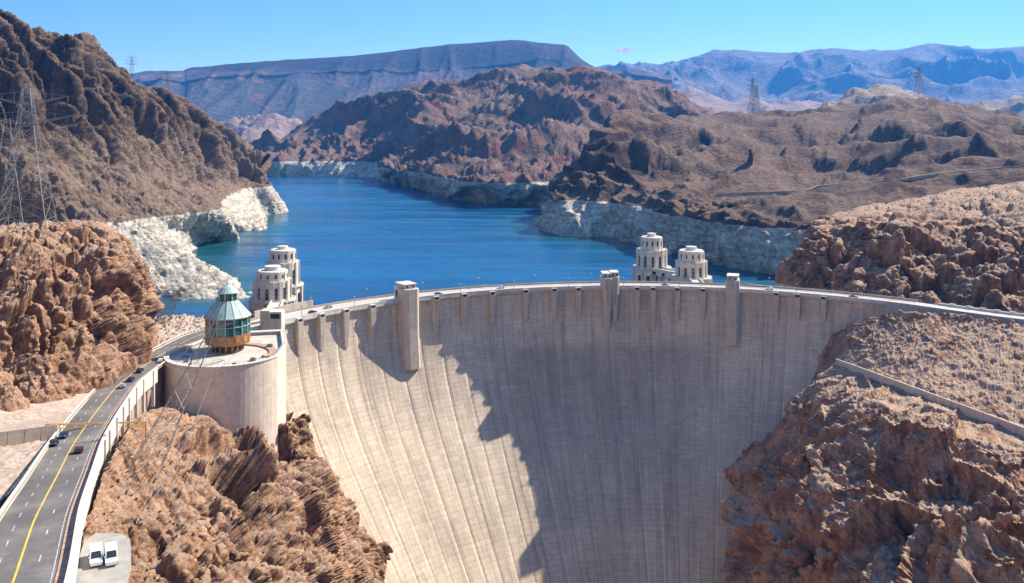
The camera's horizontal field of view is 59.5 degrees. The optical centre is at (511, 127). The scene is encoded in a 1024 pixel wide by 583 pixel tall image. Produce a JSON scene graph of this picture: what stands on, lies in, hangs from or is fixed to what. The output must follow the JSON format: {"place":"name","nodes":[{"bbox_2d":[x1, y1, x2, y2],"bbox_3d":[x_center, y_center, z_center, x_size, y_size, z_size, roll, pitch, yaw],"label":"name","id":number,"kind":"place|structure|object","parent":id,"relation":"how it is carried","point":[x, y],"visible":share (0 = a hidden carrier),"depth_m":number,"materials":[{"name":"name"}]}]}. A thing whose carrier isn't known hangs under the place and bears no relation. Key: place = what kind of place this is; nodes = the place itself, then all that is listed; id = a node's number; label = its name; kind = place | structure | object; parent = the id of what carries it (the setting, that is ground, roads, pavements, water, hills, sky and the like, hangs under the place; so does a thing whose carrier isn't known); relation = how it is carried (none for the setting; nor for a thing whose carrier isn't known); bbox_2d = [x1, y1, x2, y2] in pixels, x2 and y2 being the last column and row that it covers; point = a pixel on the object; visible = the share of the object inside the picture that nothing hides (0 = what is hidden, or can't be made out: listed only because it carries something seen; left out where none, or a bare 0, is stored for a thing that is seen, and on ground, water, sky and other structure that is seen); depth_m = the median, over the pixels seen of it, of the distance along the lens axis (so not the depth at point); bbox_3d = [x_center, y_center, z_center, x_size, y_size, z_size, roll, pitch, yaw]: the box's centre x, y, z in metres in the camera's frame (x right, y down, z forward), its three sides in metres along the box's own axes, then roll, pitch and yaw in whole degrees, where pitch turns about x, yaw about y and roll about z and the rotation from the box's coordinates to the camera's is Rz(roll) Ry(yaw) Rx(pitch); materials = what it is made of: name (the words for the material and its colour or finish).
{"place":"outdoors","nodes":[
{"label":"outdoors","id":0,"kind":"place"},
{"bbox_2d":[0,487,15,508],"bbox_3d":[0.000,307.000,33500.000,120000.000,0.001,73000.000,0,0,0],"label":"ground","id":1,"kind":"structure","parent":0,"point":[3,500],"depth_m":737.78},
{"bbox_2d":[0,440,47,500],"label":"ground slope","id":2,"kind":"structure","parent":0,"point":[16,461],"depth_m":212.60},
{"bbox_2d":[0,390,96,438],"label":"ground","id":3,"kind":"structure","parent":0,"point":[41,414],"depth_m":251.54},
{"bbox_2d":[0,219,163,411],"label":"rock outcrop","id":4,"kind":"object","parent":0,"point":[54,316],"visible":0.95,"depth_m":319.14,"materials":[{"name":"brown stone"}]},
{"bbox_2d":[0,118,38,225],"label":"power pylon","id":5,"kind":"object","parent":4,"relation":"on","point":[3,134],"visible":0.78,"depth_m":418.94,"materials":[{"name":"metal"}]},
{"bbox_2d":[0,88,76,229],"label":"power pylon","id":6,"kind":"object","parent":4,"relation":"on","point":[32,126],"visible":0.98,"depth_m":392.10,"materials":[{"name":"metal"}]},
{"bbox_2d":[0,227,292,581],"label":"desert scrub","id":7,"kind":"object","parent":4,"relation":"on","point":[193,534],"visible":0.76,"depth_m":262.74,"materials":[{"name":"brown plant"}]},
{"bbox_2d":[2,341,204,547],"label":"embankment","id":8,"kind":"structure","parent":0,"point":[159,393],"depth_m":323.79,"materials":[{"name":"beige concrete"}]},
{"bbox_2d":[0,424,57,446],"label":"stone wall","id":9,"kind":"structure","parent":8,"relation":"on","point":[32,434],"depth_m":232.34,"materials":[{"name":"concrete"}]},
{"bbox_2d":[45,421,146,443],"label":"road gantry","id":10,"kind":"object","parent":8,"relation":"on","point":[72,424],"visible":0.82,"depth_m":249.02,"materials":[{"name":"metal"}]},
{"bbox_2d":[0,327,204,521],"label":"road parapet","id":11,"kind":"structure","parent":8,"relation":"on","point":[5,507],"depth_m":212.85,"materials":[{"name":"white concrete"}]},
{"bbox_2d":[64,361,165,582],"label":"retaining wall","id":12,"kind":"structure","parent":8,"relation":"on","point":[145,383],"depth_m":225.50,"materials":[{"name":"white concrete"}]},
{"bbox_2d":[54,362,164,582],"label":"pavement","id":13,"kind":"structure","parent":0,"point":[64,556],"depth_m":153.18,"materials":[{"name":"concrete"}]},
{"bbox_2d":[0,321,259,582],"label":"road","id":14,"kind":"structure","parent":0,"point":[33,522],"depth_m":170.30,"materials":[{"name":"grey asphalt"}]},
{"bbox_2d":[49,438,58,446],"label":"car","id":15,"kind":"object","parent":14,"relation":"on","point":[53,442],"visible":1,"depth_m":224.69,"materials":[{"name":"black paint"}]},
{"bbox_2d":[58,431,67,438],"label":"car","id":16,"kind":"object","parent":14,"relation":"on","point":[63,434],"visible":0.99,"depth_m":233.36,"materials":[{"name":"blue paint"}]},
{"bbox_2d":[74,446,83,453],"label":"car","id":17,"kind":"object","parent":14,"relation":"on","point":[77,449],"visible":1,"depth_m":213.45,"materials":[{"name":"red paint"}]},
{"bbox_2d":[119,383,126,388],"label":"car","id":18,"kind":"object","parent":14,"relation":"on","point":[122,385],"visible":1,"depth_m":299.52,"materials":[{"name":"silver metal"}]},
{"bbox_2d":[126,377,134,381],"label":"car","id":19,"kind":"object","parent":14,"relation":"on","point":[130,379],"visible":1,"depth_m":310.13,"materials":[{"name":"blue paint"}]},
{"bbox_2d":[136,368,143,372],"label":"car","id":20,"kind":"object","parent":14,"relation":"on","point":[139,369],"visible":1,"depth_m":324.86,"materials":[{"name":"black paint"}]},
{"bbox_2d":[0,9,288,299],"bbox_3d":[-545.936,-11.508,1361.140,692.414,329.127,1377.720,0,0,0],"label":"mountain","id":21,"kind":"structure","parent":0,"point":[165,181],"depth_m":949.30,"materials":[{"name":"brown stone"}]},
{"bbox_2d":[126,55,137,80],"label":"power pylon","id":22,"kind":"object","parent":21,"relation":"on","point":[132,66],"visible":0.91,"depth_m":1228.94,"materials":[{"name":"metal"}]},
{"bbox_2d":[161,72,171,91],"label":"power pylon","id":23,"kind":"object","parent":21,"relation":"on","point":[166,80],"visible":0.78,"depth_m":1288.83,"materials":[{"name":"metal"}]},
{"bbox_2d":[155,313,204,344],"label":"roadside ground","id":24,"kind":"structure","parent":0,"point":[170,329],"depth_m":419.82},
{"bbox_2d":[155,287,191,323],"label":"power pylon","id":25,"kind":"object","parent":24,"relation":"on","point":[168,304],"visible":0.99,"depth_m":419.15,"materials":[{"name":"metal"}]},
{"bbox_2d":[79,407,392,582],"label":"abutment rocks","id":26,"kind":"object","parent":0,"point":[314,517],"visible":0.88,"depth_m":257.57,"materials":[{"name":"brown stone"}]},
{"bbox_2d":[76,533,130,582],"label":"parking pad","id":27,"kind":"object","parent":26,"relation":"on","point":[119,571],"visible":0.82,"depth_m":142.55,"materials":[{"name":"concrete"}]},
{"bbox_2d":[88,542,103,566],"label":"parked car","id":28,"kind":"object","parent":27,"relation":"on","point":[95,557],"visible":1,"depth_m":142.57,"materials":[{"name":"white paint"}]},
{"bbox_2d":[104,541,118,565],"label":"parked car","id":29,"kind":"object","parent":27,"relation":"on","point":[111,554],"visible":0.99,"depth_m":142.79,"materials":[{"name":"white paint"}]},
{"bbox_2d":[124,384,191,488],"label":"cable","id":30,"kind":"object","parent":26,"relation":"on","point":[157,444],"visible":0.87,"depth_m":221.08,"materials":[{"name":"metal"}]},
{"bbox_2d":[143,379,210,512],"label":"cable","id":31,"kind":"object","parent":26,"relation":"attached to","point":[180,452],"visible":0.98,"depth_m":220.97,"materials":[{"name":"metal"}]},
{"bbox_2d":[127,314,235,480],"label":"power pylon","id":32,"kind":"object","parent":26,"relation":"on","point":[187,369],"visible":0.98,"depth_m":235.52,"materials":[{"name":"metal"}]},
{"bbox_2d":[164,327,286,460],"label":"bastion","id":33,"kind":"object","parent":26,"relation":"on","point":[247,386],"visible":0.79,"depth_m":337.85,"materials":[{"name":"concrete"}]},
{"bbox_2d":[203,280,251,353],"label":"pavilion","id":34,"kind":"structure","parent":33,"relation":"on","point":[229,305],"depth_m":356.46,"materials":[{"name":"teal metal"}]},
{"bbox_2d":[220,113,302,142],"bbox_3d":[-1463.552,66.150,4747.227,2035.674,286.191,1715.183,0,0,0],"label":"red foothills","id":35,"kind":"structure","parent":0,"point":[250,128],"depth_m":4564.21,"materials":[{"name":"brown stone"}]},
{"bbox_2d":[130,40,671,121],"bbox_3d":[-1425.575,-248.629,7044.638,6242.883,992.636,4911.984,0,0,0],"label":"mesa mountain","id":36,"kind":"structure","parent":0,"point":[303,90],"depth_m":6850.07,"materials":[{"name":"stone"}]},
{"bbox_2d":[156,176,775,317],"bbox_3d":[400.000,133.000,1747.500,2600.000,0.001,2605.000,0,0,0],"label":"lake water","id":37,"kind":"structure","parent":0,"point":[347,238],"depth_m":994.40,"materials":[{"name":"blue liquid"}]},
{"bbox_2d":[248,265,295,318],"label":"intake tower","id":38,"kind":"structure","parent":37,"relation":"in","point":[273,283],"depth_m":474.68,"materials":[{"name":"concrete"}]},
{"bbox_2d":[265,289,267,299],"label":"window","id":39,"kind":"structure","parent":38,"relation":"in","point":[266,290],"depth_m":472.56,"materials":[{"name":"black glass"}]},
{"bbox_2d":[275,289,277,299],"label":"window","id":40,"kind":"structure","parent":38,"relation":"in","point":[276,290],"depth_m":473.60,"materials":[{"name":"black glass"}]},
{"bbox_2d":[267,300,282,307],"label":"access bridge","id":41,"kind":"structure","parent":37,"relation":"in","point":[270,305],"depth_m":463.52,"materials":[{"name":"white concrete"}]},
{"bbox_2d":[266,245,303,302],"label":"intake tower","id":42,"kind":"structure","parent":37,"relation":"in","point":[283,256],"depth_m":520.98,"materials":[{"name":"concrete"}]},
{"bbox_2d":[250,270,916,582],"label":"dam","id":43,"kind":"structure","parent":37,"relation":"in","point":[609,427],"depth_m":473.00,"materials":[{"name":"concrete"}]},
{"bbox_2d":[631,233,670,280],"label":"intake tower","id":44,"kind":"structure","parent":37,"relation":"in","point":[651,253],"depth_m":585.01,"materials":[{"name":"concrete"}]},
{"bbox_2d":[653,267,674,280],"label":"access bridge","id":45,"kind":"structure","parent":37,"relation":"in","point":[665,274],"depth_m":575.46,"materials":[{"name":"white concrete"}]},
{"bbox_2d":[670,246,711,282],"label":"intake tower","id":46,"kind":"structure","parent":37,"relation":"in","point":[690,262],"depth_m":546.03,"materials":[{"name":"concrete"}]},
{"bbox_2d":[689,278,702,281],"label":"access bridge","id":47,"kind":"structure","parent":37,"relation":"in","point":[699,280],"depth_m":536.36,"materials":[{"name":"white concrete"}]},
{"bbox_2d":[249,64,714,205],"bbox_3d":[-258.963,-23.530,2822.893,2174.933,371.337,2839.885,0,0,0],"label":"mountain","id":48,"kind":"structure","parent":0,"point":[516,134],"depth_m":2391.39,"materials":[{"name":"brown stone"}]},
{"bbox_2d":[0,0,1023,72],"label":"sky","id":49,"kind":"structure","parent":0,"point":[162,35],"materials":[{"name":"blue"}]},
{"bbox_2d":[614,47,635,52],"bbox_3d":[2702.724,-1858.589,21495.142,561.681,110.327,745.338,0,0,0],"label":"cloud","id":50,"kind":"structure","parent":0,"point":[624,50],"depth_m":21236.50,"materials":[{"name":"white"}]},
{"bbox_2d":[673,86,821,113],"bbox_3d":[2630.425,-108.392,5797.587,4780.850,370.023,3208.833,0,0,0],"label":"foothills","id":51,"kind":"structure","parent":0,"point":[713,103],"depth_m":5707.92,"materials":[{"name":"beige stone"}]},
{"bbox_2d":[534,97,1023,275],"bbox_3d":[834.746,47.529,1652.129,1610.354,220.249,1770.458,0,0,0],"label":"hill","id":52,"kind":"structure","parent":0,"point":[630,175],"depth_m":1124.26,"materials":[{"name":"brown stone"}]},
{"bbox_2d":[712,196,755,208],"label":"crag","id":53,"kind":"structure","parent":52,"relation":"on","point":[729,204],"depth_m":928.67,"materials":[{"name":"stone"}]},
{"bbox_2d":[747,78,758,113],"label":"power pylon","id":54,"kind":"object","parent":52,"relation":"on","point":[752,81],"visible":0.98,"depth_m":1889.03,"materials":[{"name":"metal"}]},
{"bbox_2d":[752,86,760,112],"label":"power pylon","id":55,"kind":"object","parent":52,"relation":"on","point":[757,96],"visible":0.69,"depth_m":1929.36,"materials":[{"name":"metal"}]},
{"bbox_2d":[913,66,924,97],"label":"power pylon","id":56,"kind":"object","parent":52,"relation":"on","point":[918,77],"visible":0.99,"depth_m":1898.80,"materials":[{"name":"metal"}]},
{"bbox_2d":[598,43,1023,103],"bbox_3d":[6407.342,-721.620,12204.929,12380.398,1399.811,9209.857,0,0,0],"label":"mountain range","id":57,"kind":"structure","parent":0,"point":[965,74],"depth_m":12343.16,"materials":[{"name":"blue stone"}]},
{"bbox_2d":[715,166,1018,196],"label":"hill road","id":58,"kind":"structure","parent":0,"point":[918,177],"depth_m":959.63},
{"bbox_2d":[719,309,1023,582],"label":"abutment slope","id":59,"kind":"structure","parent":0,"point":[852,495],"depth_m":343.23,"materials":[{"name":"brown stone"}]},
{"bbox_2d":[800,317,989,472],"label":"desert scrub","id":60,"kind":"object","parent":59,"relation":"on","point":[904,432],"visible":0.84,"depth_m":336.04,"materials":[{"name":"brown plant"}]},
{"bbox_2d":[836,359,1023,436],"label":"retaining wall","id":61,"kind":"structure","parent":59,"relation":"on","point":[973,413],"depth_m":374.30,"materials":[{"name":"concrete"}]},
{"bbox_2d":[927,413,938,430],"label":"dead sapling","id":62,"kind":"object","parent":59,"relation":"on","point":[933,419],"visible":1,"depth_m":330.00,"materials":[{"name":"brown plant"}]},
{"bbox_2d":[817,83,928,108],"bbox_3d":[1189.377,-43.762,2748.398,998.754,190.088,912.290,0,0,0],"label":"tan hill","id":63,"kind":"structure","parent":0,"point":[875,93],"depth_m":2572.93,"materials":[{"name":"beige stone"}]},
{"bbox_2d":[775,181,1023,313],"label":"rock outcrop","id":64,"kind":"object","parent":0,"point":[982,288],"visible":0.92,"depth_m":549.57,"materials":[{"name":"brown stone"}]},
{"bbox_2d":[814,186,1023,299],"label":"desert scrub","id":65,"kind":"object","parent":64,"relation":"on","point":[940,239],"visible":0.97,"depth_m":558.27,"materials":[{"name":"brown plant"}]},
{"bbox_2d":[892,300,1023,318],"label":"road","id":66,"kind":"structure","parent":0,"point":[969,310],"depth_m":453.73,"materials":[{"name":"grey asphalt"}]},
{"bbox_2d":[887,301,1023,324],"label":"road parapet","id":67,"kind":"structure","parent":66,"relation":"on","point":[919,308],"depth_m":452.36,"materials":[{"name":"concrete"}]},
{"bbox_2d":[938,303,1023,315],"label":"barrier","id":68,"kind":"object","parent":66,"relation":"on","point":[984,309],"visible":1,"depth_m":451.23,"materials":[{"name":"white concrete"}]},
{"bbox_2d":[974,95,1023,117],"bbox_3d":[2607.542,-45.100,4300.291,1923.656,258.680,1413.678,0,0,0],"label":"tan hill","id":69,"kind":"structure","parent":0,"point":[1015,103],"depth_m":4136.91,"materials":[{"name":"beige stone"}]}
]}

